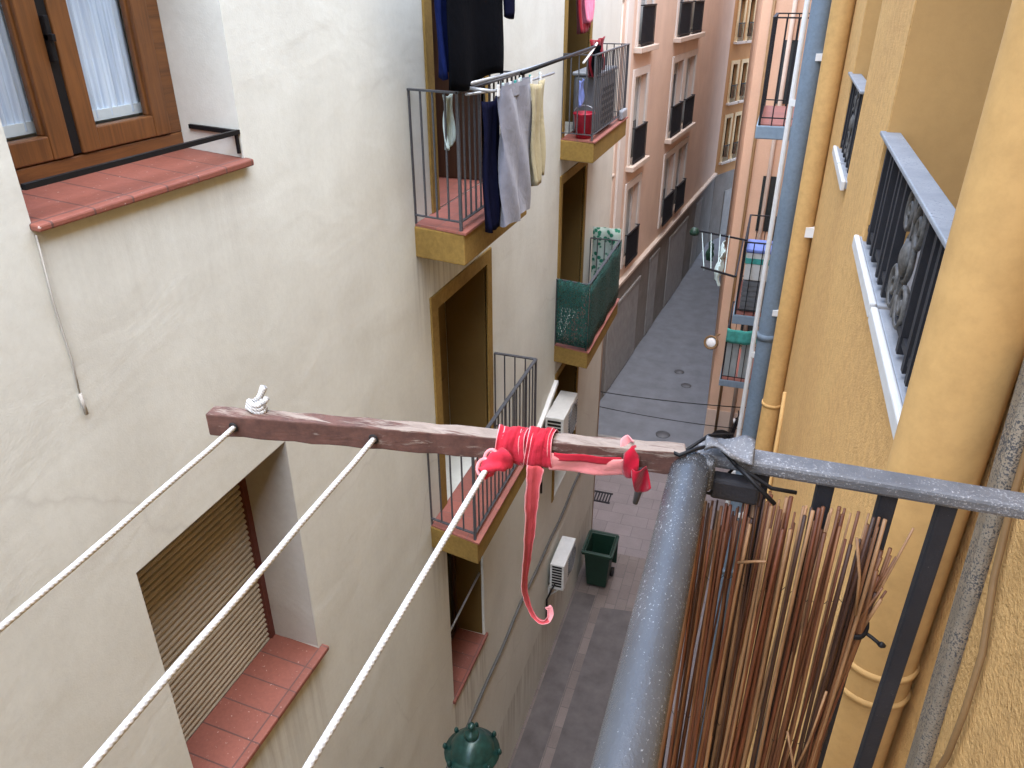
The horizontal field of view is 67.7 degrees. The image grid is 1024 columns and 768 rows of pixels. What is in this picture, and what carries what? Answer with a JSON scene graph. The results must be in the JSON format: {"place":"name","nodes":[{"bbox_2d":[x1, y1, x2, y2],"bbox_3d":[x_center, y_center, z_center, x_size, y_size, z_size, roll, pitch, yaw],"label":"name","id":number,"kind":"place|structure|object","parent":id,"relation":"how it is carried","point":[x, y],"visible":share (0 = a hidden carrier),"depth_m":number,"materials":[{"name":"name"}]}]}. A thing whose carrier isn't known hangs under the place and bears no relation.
{"place":"outdoors","nodes":[
{"label":"outdoors","id":0,"kind":"place"},
{"bbox_2d":[507,436,709,767],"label":"pavement","id":1,"kind":"structure","parent":0,"point":[619,591],"depth_m":15.47,"materials":[{"name":"grey concrete"}]},
{"bbox_2d":[0,0,629,767],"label":"cream building","id":2,"kind":"structure","parent":1,"relation":"on","point":[210,204],"depth_m":4.77,"materials":[{"name":"paint"}]},
{"bbox_2d":[35,235,88,414],"bbox_3d":[-1.797,-0.216,3.053,0.018,0.770,0.027,9,29,16],"label":"wall cable","id":3,"kind":"object","parent":2,"relation":"attached to","point":[82,401],"depth_m":3.07,"materials":[{"name":"white plastic"}]},
{"bbox_2d":[0,0,183,187],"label":"window","id":4,"kind":"structure","parent":2,"relation":"in","point":[65,66],"depth_m":3.43,"materials":[{"name":"brown wood"}]},
{"bbox_2d":[380,722,501,767],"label":"street lantern","id":5,"kind":"object","parent":2,"relation":"attached to","point":[472,745],"visible":1,"depth_m":6.29,"materials":[{"name":"green paint"}]},
{"bbox_2d":[434,0,448,80],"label":"towel","id":6,"kind":"object","parent":2,"relation":"hanging from","point":[441,22],"visible":0.73,"depth_m":4.98,"materials":[{"name":"blue fabric"}]},
{"bbox_2d":[442,94,455,150],"bbox_3d":[-0.471,-1.931,5.629,0.079,0.401,0.198,9,29,16],"label":"shirt","id":7,"kind":"object","parent":2,"relation":"hanging from","point":[451,132],"visible":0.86,"depth_m":5.65,"materials":[{"name":"white fabric"}]},
{"bbox_2d":[431,0,481,178],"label":"door","id":8,"kind":"structure","parent":2,"relation":"in","point":[440,84],"depth_m":7.20,"materials":[{"name":"brown wood"}]},
{"bbox_2d":[438,267,486,427],"bbox_3d":[-0.709,-0.049,7.800,0.490,2.098,1.256,9,29,16],"label":"door","id":9,"kind":"structure","parent":2,"relation":"in","point":[464,323],"depth_m":8.31,"materials":[{"name":"brown paint"}]},
{"bbox_2d":[447,553,481,640],"bbox_3d":[-0.727,2.412,8.906,0.390,2.290,1.042,9,29,16],"label":"window","id":10,"kind":"structure","parent":2,"relation":"in","point":[464,576],"depth_m":9.53,"materials":[{"name":"brown wood"}]},
{"bbox_2d":[446,0,514,91],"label":"shirt","id":11,"kind":"object","parent":2,"relation":"hanging from","point":[475,32],"visible":0.98,"depth_m":5.35,"materials":[{"name":"black fabric"}]},
{"bbox_2d":[446,473,580,767],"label":"wall cable","id":12,"kind":"object","parent":2,"relation":"attached to","point":[512,623],"depth_m":11.17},
{"bbox_2d":[465,42,597,95],"bbox_3d":[0.310,-2.824,6.751,0.214,0.173,3.564,9,29,16],"label":"drying rack","id":13,"kind":"object","parent":2,"relation":"attached to","point":[523,71],"visible":0.88,"depth_m":6.18,"materials":[{"name":"metal"}]},
{"bbox_2d":[481,95,500,232],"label":"trousers","id":14,"kind":"object","parent":13,"relation":"hanging from","point":[491,194],"visible":0.98,"depth_m":5.81,"materials":[{"name":"blue fabric"}]},
{"bbox_2d":[497,85,499,96],"bbox_3d":[-0.099,-2.120,5.515,0.016,0.080,0.024,9,29,16],"label":"clothes peg","id":15,"kind":"object","parent":13,"relation":"attached to","point":[498,90],"visible":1,"depth_m":5.51,"materials":[{"name":"white paint"}]},
{"bbox_2d":[497,77,531,226],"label":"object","id":16,"kind":"object","parent":13,"relation":"hanging from","point":[514,114],"visible":0.99,"depth_m":5.92,"materials":[{"name":"grey fabric"}]},
{"bbox_2d":[529,79,545,185],"bbox_3d":[0.198,-2.049,6.268,0.116,0.820,0.366,9,29,16],"label":"shirt","id":17,"kind":"object","parent":13,"relation":"hanging from","point":[537,157],"visible":0.98,"depth_m":6.27,"materials":[{"name":"beige fabric"}]},
{"bbox_2d":[540,391,577,493],"bbox_3d":[0.709,0.899,11.604,0.354,1.311,0.947,9,29,16],"label":"air conditioner","id":18,"kind":"object","parent":2,"relation":"attached to","point":[561,416],"visible":0.64,"depth_m":11.28,"materials":[{"name":"white metal"}]},
{"bbox_2d":[546,536,575,617],"bbox_3d":[0.852,3.474,13.481,0.324,1.291,0.887,9,29,16],"label":"air conditioner","id":19,"kind":"object","parent":2,"relation":"attached to","point":[562,563],"visible":0.98,"depth_m":13.11,"materials":[{"name":"white metal"}]},
{"bbox_2d":[557,364,575,433],"bbox_3d":[0.668,0.586,12.707,0.430,2.248,1.316,9,29,16],"label":"door","id":20,"kind":"structure","parent":2,"relation":"in","point":[566,379],"depth_m":13.03,"materials":[{"name":"brown wood"}]},
{"bbox_2d":[560,167,583,307],"bbox_3d":[0.662,-1.979,11.354,0.430,2.288,1.316,9,29,16],"label":"door","id":21,"kind":"structure","parent":2,"relation":"in","point":[572,206],"depth_m":11.80,"materials":[{"name":"brown paint"}]},
{"bbox_2d":[565,0,588,121],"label":"door","id":22,"kind":"structure","parent":2,"relation":"in","point":[576,42],"depth_m":10.57,"materials":[{"name":"brown wood"}]},
{"bbox_2d":[578,78,584,107],"bbox_3d":[0.867,-3.670,9.639,0.079,0.331,0.246,9,29,16],"label":"towel","id":23,"kind":"object","parent":2,"relation":"hanging from","point":[581,94],"visible":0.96,"depth_m":9.66,"materials":[{"name":"blue fabric"}]},
{"bbox_2d":[576,0,590,33],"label":"shirt","id":24,"kind":"object","parent":2,"relation":"hanging from","point":[582,28],"visible":0.62,"depth_m":9.64,"materials":[{"name":"red fabric"}]},
{"bbox_2d":[573,105,594,138],"bbox_3d":[0.921,-3.355,9.748,0.292,0.401,0.290,9,29,16],"label":"bucket","id":25,"kind":"object","parent":2,"relation":"on","point":[580,126],"visible":0.8,"depth_m":9.68,"materials":[{"name":"red plastic"}]},
{"bbox_2d":[582,0,594,23],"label":"shirt","id":26,"kind":"object","parent":2,"relation":"hanging from","point":[588,7],"visible":0.98,"depth_m":9.72,"materials":[{"name":"pink fabric"}]},
{"bbox_2d":[572,65,617,132],"bbox_3d":[1.119,-3.869,10.333,0.390,0.745,1.040,9,29,16],"label":"appliance","id":27,"kind":"object","parent":2,"relation":"on","point":[589,98],"visible":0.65,"depth_m":9.91,"materials":[{"name":"grey metal"}]},
{"bbox_2d":[588,44,602,75],"bbox_3d":[1.050,-4.057,9.549,0.152,0.361,0.507,9,29,16],"label":"shirt","id":28,"kind":"object","parent":2,"relation":"hanging from","point":[597,49],"visible":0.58,"depth_m":9.51,"materials":[{"name":"black fabric"}]},
{"bbox_2d":[588,36,604,77],"bbox_3d":[1.072,-4.164,9.722,0.151,0.451,0.806,9,29,16],"label":"shirt","id":29,"kind":"object","parent":2,"relation":"hanging from","point":[599,41],"visible":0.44,"depth_m":9.56,"materials":[{"name":"red fabric"}]},
{"bbox_2d":[591,227,620,284],"bbox_3d":[1.540,-2.084,12.586,0.463,1.000,0.046,9,29,16],"label":"towel","id":30,"kind":"object","parent":2,"relation":"hanging from","point":[605,233],"visible":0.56,"depth_m":12.49,"materials":[{"name":"white fabric"}]},
{"bbox_2d":[511,591,595,767],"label":"paving strip","id":31,"kind":"object","parent":1,"relation":"on","point":[534,739],"depth_m":13.71,"materials":[{"name":"grey concrete"}]},
{"bbox_2d":[550,607,631,767],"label":"asphalt patch","id":32,"kind":"object","parent":1,"relation":"on","point":[578,737],"visible":0.67,"depth_m":13.58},
{"bbox_2d":[581,529,618,586],"bbox_3d":[1.824,3.711,15.915,0.645,1.005,0.782,9,29,16],"label":"wheelie bin","id":33,"kind":"object","parent":1,"relation":"on","point":[599,550],"visible":1,"depth_m":15.81,"materials":[{"name":"green plastic"}]},
{"bbox_2d":[598,434,686,447],"bbox_3d":[4.542,1.715,20.833,6.506,0.001,0.100,8,28,15],"label":"paving joint","id":34,"kind":"object","parent":1,"relation":"on","point":[612,436],"depth_m":21.31,"materials":[{"name":"stone"}]},
{"bbox_2d":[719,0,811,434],"bbox_3d":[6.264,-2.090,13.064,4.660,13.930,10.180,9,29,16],"label":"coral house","id":35,"kind":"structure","parent":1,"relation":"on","point":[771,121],"depth_m":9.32,"materials":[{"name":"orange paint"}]},
{"bbox_2d":[599,406,736,428],"bbox_3d":[2.609,0.582,16.479,4.741,0.134,0.016,11,29,19],"label":"overhead cable","id":36,"kind":"object","parent":35,"relation":"attached to","point":[668,419],"visible":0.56,"depth_m":16.23,"materials":[{"name":"black plastic"}]},
{"bbox_2d":[600,391,745,407],"bbox_3d":[2.599,0.209,16.290,4.761,0.161,0.020,7,28,13],"label":"overhead cable","id":37,"kind":"object","parent":35,"relation":"attached to","point":[671,401],"visible":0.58,"depth_m":16.13,"materials":[{"name":"black plastic"}]},
{"bbox_2d":[689,227,746,277],"bbox_3d":[2.559,-1.704,9.707,0.771,0.141,1.578,9,29,16],"label":"drying rack","id":38,"kind":"object","parent":35,"relation":"attached to","point":[694,231],"visible":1,"depth_m":9.99,"materials":[{"name":"metal"}]},
{"bbox_2d":[705,240,713,260],"bbox_3d":[2.619,-1.754,10.071,0.116,0.211,0.357,9,29,16],"label":"towel","id":39,"kind":"object","parent":38,"relation":"hanging from","point":[709,254],"visible":1,"depth_m":10.01,"materials":[{"name":"fabric"}]},
{"bbox_2d":[714,241,725,285],"bbox_3d":[2.669,-1.544,9.775,0.116,0.292,1.104,9,29,16],"label":"towel","id":40,"kind":"object","parent":38,"relation":"hanging from","point":[721,260],"visible":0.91,"depth_m":9.76,"materials":[{"name":"white fabric"}]},
{"bbox_2d":[723,342,754,377],"bbox_3d":[4.409,-0.509,14.815,0.520,0.850,0.020,9,29,16],"label":"screen panel","id":41,"kind":"object","parent":35,"relation":"attached to","point":[733,356],"visible":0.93,"depth_m":14.85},
{"bbox_2d":[726,328,756,344],"bbox_3d":[4.385,-0.898,14.497,0.604,0.333,0.050,9,29,16],"label":"towel","id":42,"kind":"object","parent":35,"relation":"hanging from","point":[740,337],"visible":0.73,"depth_m":14.51,"materials":[{"name":"teal fabric"}]},
{"bbox_2d":[739,279,765,312],"bbox_3d":[3.460,-1.327,10.910,0.340,0.440,0.480,9,29,16],"label":"crate","id":43,"kind":"object","parent":35,"relation":"on","point":[751,295],"visible":0.53,"depth_m":10.72,"materials":[{"name":"grey plastic"}]},
{"bbox_2d":[743,239,772,281],"bbox_3d":[3.460,-1.731,10.700,0.370,0.450,0.520,9,29,16],"label":"storage box","id":44,"kind":"object","parent":43,"relation":"on","point":[756,262],"visible":0.5,"depth_m":10.52,"materials":[{"name":"white plastic"}]},
{"bbox_2d":[726,0,1023,767],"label":"yellow house","id":45,"kind":"structure","parent":1,"relation":"on","point":[915,81],"depth_m":2.16,"materials":[{"name":"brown paint"}]},
{"bbox_2d":[694,0,831,767],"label":"drainpipe","id":46,"kind":"object","parent":45,"relation":"attached to","point":[810,68],"visible":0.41,"depth_m":7.53,"materials":[{"name":"grey metal"}]},
{"bbox_2d":[741,392,786,652],"bbox_3d":[1.704,0.980,5.213,0.034,1.859,0.526,9,29,17],"label":"wall cable","id":47,"kind":"object","parent":45,"relation":"attached to","point":[777,438],"depth_m":4.98,"materials":[{"name":"yellow paint"}]},
{"bbox_2d":[725,0,810,504],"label":"conduit","id":48,"kind":"object","parent":45,"relation":"attached to","point":[792,100],"visible":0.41,"depth_m":8.32,"materials":[{"name":"grey metal"}]},
{"bbox_2d":[720,0,855,645],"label":"drainpipe","id":49,"kind":"object","parent":45,"relation":"attached to","point":[841,14],"visible":0.56,"depth_m":4.70,"materials":[{"name":"metal"}]},
{"bbox_2d":[591,441,1023,767],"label":"balcony railing","id":50,"kind":"object","parent":45,"relation":"attached to","point":[632,727],"visible":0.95,"depth_m":0.75,"materials":[{"name":"grey metal"}]},
{"bbox_2d":[206,406,685,504],"bbox_3d":[-0.082,0.082,0.850,0.533,0.076,0.024,4,28,8],"label":"batten","id":51,"kind":"object","parent":50,"relation":"attached to","point":[659,457],"visible":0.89,"depth_m":0.84,"materials":[{"name":"brown wood"}]},
{"bbox_2d":[0,385,269,632],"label":"clothesline","id":52,"kind":"object","parent":51,"relation":"attached to","point":[257,404],"visible":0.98,"depth_m":0.72,"materials":[{"name":"white fabric"}]},
{"bbox_2d":[83,437,375,767],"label":"clothesline","id":53,"kind":"object","parent":51,"relation":"attached to","point":[101,753],"visible":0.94,"depth_m":0.60,"materials":[{"name":"white fabric"}]},
{"bbox_2d":[302,452,490,767],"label":"clothesline","id":54,"kind":"object","parent":51,"relation":"attached to","point":[321,744],"visible":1,"depth_m":0.60,"materials":[{"name":"white fabric"}]},
{"bbox_2d":[537,380,557,427],"bbox_3d":[0.517,0.319,11.159,0.070,0.385,0.950,9,29,16],"label":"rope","id":55,"kind":"object","parent":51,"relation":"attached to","point":[547,405],"visible":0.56,"depth_m":11.14,"materials":[{"name":"white fabric"}]},
{"bbox_2d":[476,424,650,624],"bbox_3d":[0.055,0.169,0.867,0.185,0.261,0.056,2,27,3],"label":"cloth strip","id":56,"kind":"object","parent":51,"relation":"attached to","point":[530,448],"visible":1,"depth_m":0.81,"materials":[{"name":"red fabric"}]},
{"bbox_2d":[704,435,755,466],"bbox_3d":[0.230,0.067,0.804,0.052,0.020,0.041,9,29,16],"label":"wrapping","id":57,"kind":"object","parent":50,"relation":"on","point":[740,449],"visible":1,"depth_m":0.80,"materials":[{"name":"grey paint"}]},
{"bbox_2d":[674,433,796,505],"bbox_3d":[0.227,0.094,0.798,0.100,0.057,0.100,-15,31,-26],"label":"tie wire","id":58,"kind":"object","parent":50,"relation":"attached to","point":[750,477],"visible":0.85,"depth_m":0.79,"materials":[{"name":"black plastic"}]},
{"bbox_2d":[657,491,914,767],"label":"reed screen","id":59,"kind":"object","parent":50,"relation":"attached to","point":[731,747],"visible":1,"depth_m":0.88,"materials":[{"name":"brown plant"}]},
{"bbox_2d":[840,0,882,148],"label":"window","id":60,"kind":"structure","parent":45,"relation":"in","point":[873,9],"depth_m":3.62,"materials":[{"name":"brown wood"}]},
{"bbox_2d":[822,0,1023,767],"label":"drainpipe","id":61,"kind":"object","parent":45,"relation":"attached to","point":[968,362],"visible":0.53,"depth_m":0.90,"materials":[{"name":"metal"}]},
{"bbox_2d":[864,0,1011,241],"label":"window","id":62,"kind":"structure","parent":45,"relation":"in","point":[952,49],"depth_m":2.19,"materials":[{"name":"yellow paint"}]},
{"bbox_2d":[905,359,1023,767],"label":"conduit","id":63,"kind":"structure","parent":45,"relation":"attached to","point":[981,549],"depth_m":0.94,"materials":[{"name":"grey metal"}]},
{"bbox_2d":[935,448,1023,767],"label":"wall cable","id":64,"kind":"object","parent":45,"relation":"attached to","point":[986,627],"depth_m":0.88,"materials":[{"name":"grey plastic"}]},
{"bbox_2d":[617,108,626,119],"bbox_3d":[1.618,-3.960,11.197,0.080,0.130,0.350,9,29,16],"label":"plant trough","id":65,"kind":"object","parent":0,"point":[622,113],"visible":0.97,"depth_m":11.08,"materials":[{"name":"stone"}]},
{"bbox_2d":[592,467,730,570],"bbox_3d":[3.731,2.847,18.661,6.500,0.001,4.700,9,29,16],"label":"pavement band","id":66,"kind":"object","parent":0,"point":[626,520],"depth_m":18.27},
{"bbox_2d":[594,490,612,503],"bbox_3d":[2.197,2.774,18.780,0.500,0.017,0.440,9,29,16],"label":"drain grate","id":67,"kind":"object","parent":66,"relation":"on","point":[602,492],"visible":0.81,"depth_m":18.78,"materials":[{"name":"metal"}]},
{"bbox_2d":[598,234,725,447],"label":"street","id":68,"kind":"structure","parent":0,"point":[682,328],"depth_m":24.81,"materials":[{"name":"grey asphalt"}]},
{"bbox_2d":[656,431,669,437],"bbox_3d":[4.231,1.414,21.410,0.400,0.010,0.400,9,29,16],"label":"manhole cover","id":69,"kind":"object","parent":68,"relation":"on","point":[661,434],"visible":1,"depth_m":21.40,"materials":[{"name":"grey metal"}]},
{"bbox_2d":[674,370,683,373],"bbox_3d":[5.459,-0.399,24.901,0.320,0.010,0.320,9,29,16],"label":"manhole cover","id":70,"kind":"object","parent":68,"relation":"on","point":[679,371],"visible":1,"depth_m":24.92,"materials":[{"name":"grey metal"}]},
{"bbox_2d":[681,383,690,387],"bbox_3d":[5.487,0.047,24.042,0.320,0.010,0.320,9,29,16],"label":"manhole cover","id":71,"kind":"object","parent":68,"relation":"on","point":[685,385],"visible":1,"depth_m":24.04,"materials":[{"name":"grey metal"}]},
{"bbox_2d":[712,410,738,438],"bbox_3d":[6.211,1.382,20.299,1.766,1.096,0.710,9,29,16],"label":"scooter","id":72,"kind":"object","parent":68,"relation":"on","point":[735,422],"visible":0.2,"depth_m":20.34,"materials":[{"name":"plastic"}]},
{"bbox_2d":[707,0,756,242],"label":"yellow building","id":73,"kind":"structure","parent":68,"relation":"on","point":[739,52],"depth_m":35.50,"materials":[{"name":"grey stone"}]},
{"bbox_2d":[719,188,731,236],"bbox_3d":[10.740,-8.604,38.142,0.040,2.280,1.100,21,34,35],"label":"door","id":74,"kind":"structure","parent":73,"relation":"in","point":[727,194],"depth_m":37.97,"materials":[{"name":"grey metal"}]},
{"bbox_2d":[719,113,733,164],"bbox_3d":[9.988,-11.525,35.867,0.457,2.220,0.880,21,34,35],"label":"window","id":75,"kind":"structure","parent":73,"relation":"in","point":[724,160],"depth_m":35.87,"materials":[{"name":"beige glass"}]},
{"bbox_2d":[726,60,739,105],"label":"window","id":76,"kind":"structure","parent":73,"relation":"in","point":[731,101],"depth_m":34.71,"materials":[{"name":"beige stone"}]},
{"bbox_2d":[728,111,741,161],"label":"window","id":77,"kind":"structure","parent":73,"relation":"in","point":[731,157],"depth_m":36.51,"materials":[{"name":"beige glass"}]},
{"bbox_2d":[733,0,747,43],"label":"window","id":78,"kind":"structure","parent":73,"relation":"in","point":[738,39],"depth_m":33.56,"materials":[{"name":"stone"}]},
{"bbox_2d":[736,58,748,102],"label":"window","id":79,"kind":"structure","parent":73,"relation":"in","point":[740,97],"depth_m":35.34,"materials":[{"name":"beige stone"}]},
{"bbox_2d":[744,0,756,42],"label":"window","id":80,"kind":"structure","parent":73,"relation":"in","point":[748,37],"depth_m":34.20,"materials":[{"name":"beige stone"}]},
{"bbox_2d":[703,0,810,437],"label":"peach house","id":81,"kind":"structure","parent":68,"relation":"on","point":[751,103],"depth_m":18.18,"materials":[{"name":"orange paint"}]},
{"bbox_2d":[704,334,719,349],"bbox_3d":[5.207,-1.109,19.898,0.398,0.409,0.306,9,29,16],"label":"wall lamp","id":82,"kind":"object","parent":81,"relation":"attached to","point":[711,342],"visible":1,"depth_m":19.85,"materials":[{"name":"white glass"}]},
{"bbox_2d":[714,0,776,430],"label":"drainpipe","id":83,"kind":"object","parent":81,"relation":"attached to","point":[748,183],"visible":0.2,"depth_m":17.90,"materials":[{"name":"metal"}]},
{"bbox_2d":[740,325,752,330],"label":"window","id":84,"kind":"structure","parent":81,"relation":"in","point":[750,327],"depth_m":19.52,"materials":[{"name":"black glass"}]},
{"bbox_2d":[728,0,797,431],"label":"drainpipe","id":85,"kind":"object","parent":81,"relation":"attached to","point":[781,95],"visible":0.48,"depth_m":17.50,"materials":[{"name":"metal"}]},
{"bbox_2d":[755,176,776,231],"bbox_3d":[6.023,-4.258,18.075,0.320,1.300,0.029,9,29,16],"label":"window","id":86,"kind":"structure","parent":81,"relation":"in","point":[773,179],"depth_m":18.03,"materials":[{"name":"black glass"}]},
{"bbox_2d":[776,40,797,103],"bbox_3d":[6.023,-6.832,16.739,0.320,1.300,0.029,9,29,16],"label":"window","id":87,"kind":"structure","parent":81,"relation":"in","point":[793,41],"depth_m":16.71,"materials":[{"name":"black glass"}]},
{"bbox_2d":[663,577,709,767],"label":"pavement","id":88,"kind":"structure","parent":0,"point":[674,700],"depth_m":13.53,"materials":[{"name":"grey concrete"}]},
{"label":"ground","id":89,"kind":"structure","parent":0,"visible":0},
{"bbox_2d":[600,0,734,399],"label":"pink building","id":90,"kind":"structure","parent":89,"relation":"on","point":[666,148],"depth_m":25.41,"materials":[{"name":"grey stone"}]},
{"bbox_2d":[591,0,624,528],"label":"drainpipe","id":91,"kind":"object","parent":90,"relation":"attached to","point":[623,1],"visible":0.1,"depth_m":13.83,"materials":[{"name":"beige metal"}]},
{"bbox_2d":[603,275,640,394],"bbox_3d":[3.493,-1.598,24.192,0.070,2.700,3.660,11,29,20],"label":"roller door","id":92,"kind":"structure","parent":90,"relation":"in","point":[620,341],"depth_m":24.06,"materials":[{"name":"grey metal"}]},
{"bbox_2d":[620,172,641,269],"bbox_3d":[3.504,-4.879,22.786,0.451,2.500,1.738,9,29,16],"label":"window","id":93,"kind":"structure","parent":90,"relation":"in","point":[629,248],"depth_m":22.94,"materials":[{"name":"white stone"}]},
{"bbox_2d":[625,64,650,172],"bbox_3d":[3.550,-7.468,21.415,0.553,2.640,1.911,9,29,16],"label":"window","id":94,"kind":"structure","parent":90,"relation":"in","point":[637,134],"depth_m":21.54,"materials":[{"name":"white glass"}]},
{"bbox_2d":[633,0,658,53],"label":"window","id":95,"kind":"structure","parent":90,"relation":"in","point":[646,13],"depth_m":20.19,"materials":[{"name":"white glass"}]},
{"bbox_2d":[644,247,659,335],"bbox_3d":[4.969,-3.275,27.205,0.070,2.900,1.360,11,29,20],"label":"roller door","id":96,"kind":"structure","parent":90,"relation":"in","point":[653,260],"depth_m":27.08,"materials":[{"name":"grey metal"}]},
{"bbox_2d":[657,136,688,228],"bbox_3d":[5.787,-7.337,27.520,0.340,2.500,3.940,11,29,20],"label":"window","id":97,"kind":"structure","parent":90,"relation":"in","point":[677,192],"depth_m":27.35,"materials":[{"name":"white glass"}]},
{"bbox_2d":[663,216,688,306],"bbox_3d":[6.544,-4.925,30.492,0.070,2.800,3.360,11,29,20],"label":"roller door","id":98,"kind":"structure","parent":90,"relation":"in","point":[677,239],"depth_m":30.29,"materials":[{"name":"grey metal"}]},
{"bbox_2d":[664,49,697,143],"bbox_3d":[5.824,-9.931,26.156,0.420,2.640,4.100,11,29,20],"label":"window","id":99,"kind":"structure","parent":90,"relation":"in","point":[682,112],"depth_m":25.95,"materials":[{"name":"white glass"}]},
{"bbox_2d":[673,0,704,42],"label":"window","id":100,"kind":"structure","parent":90,"relation":"in","point":[689,18],"depth_m":24.67,"materials":[{"name":"white glass"}]},
{"bbox_2d":[689,197,702,268],"bbox_3d":[8.118,-6.664,33.732,0.070,2.900,1.360,11,29,20],"label":"roller door","id":101,"kind":"structure","parent":90,"relation":"in","point":[698,205],"depth_m":33.61,"materials":[{"name":"grey metal"}]}
]}

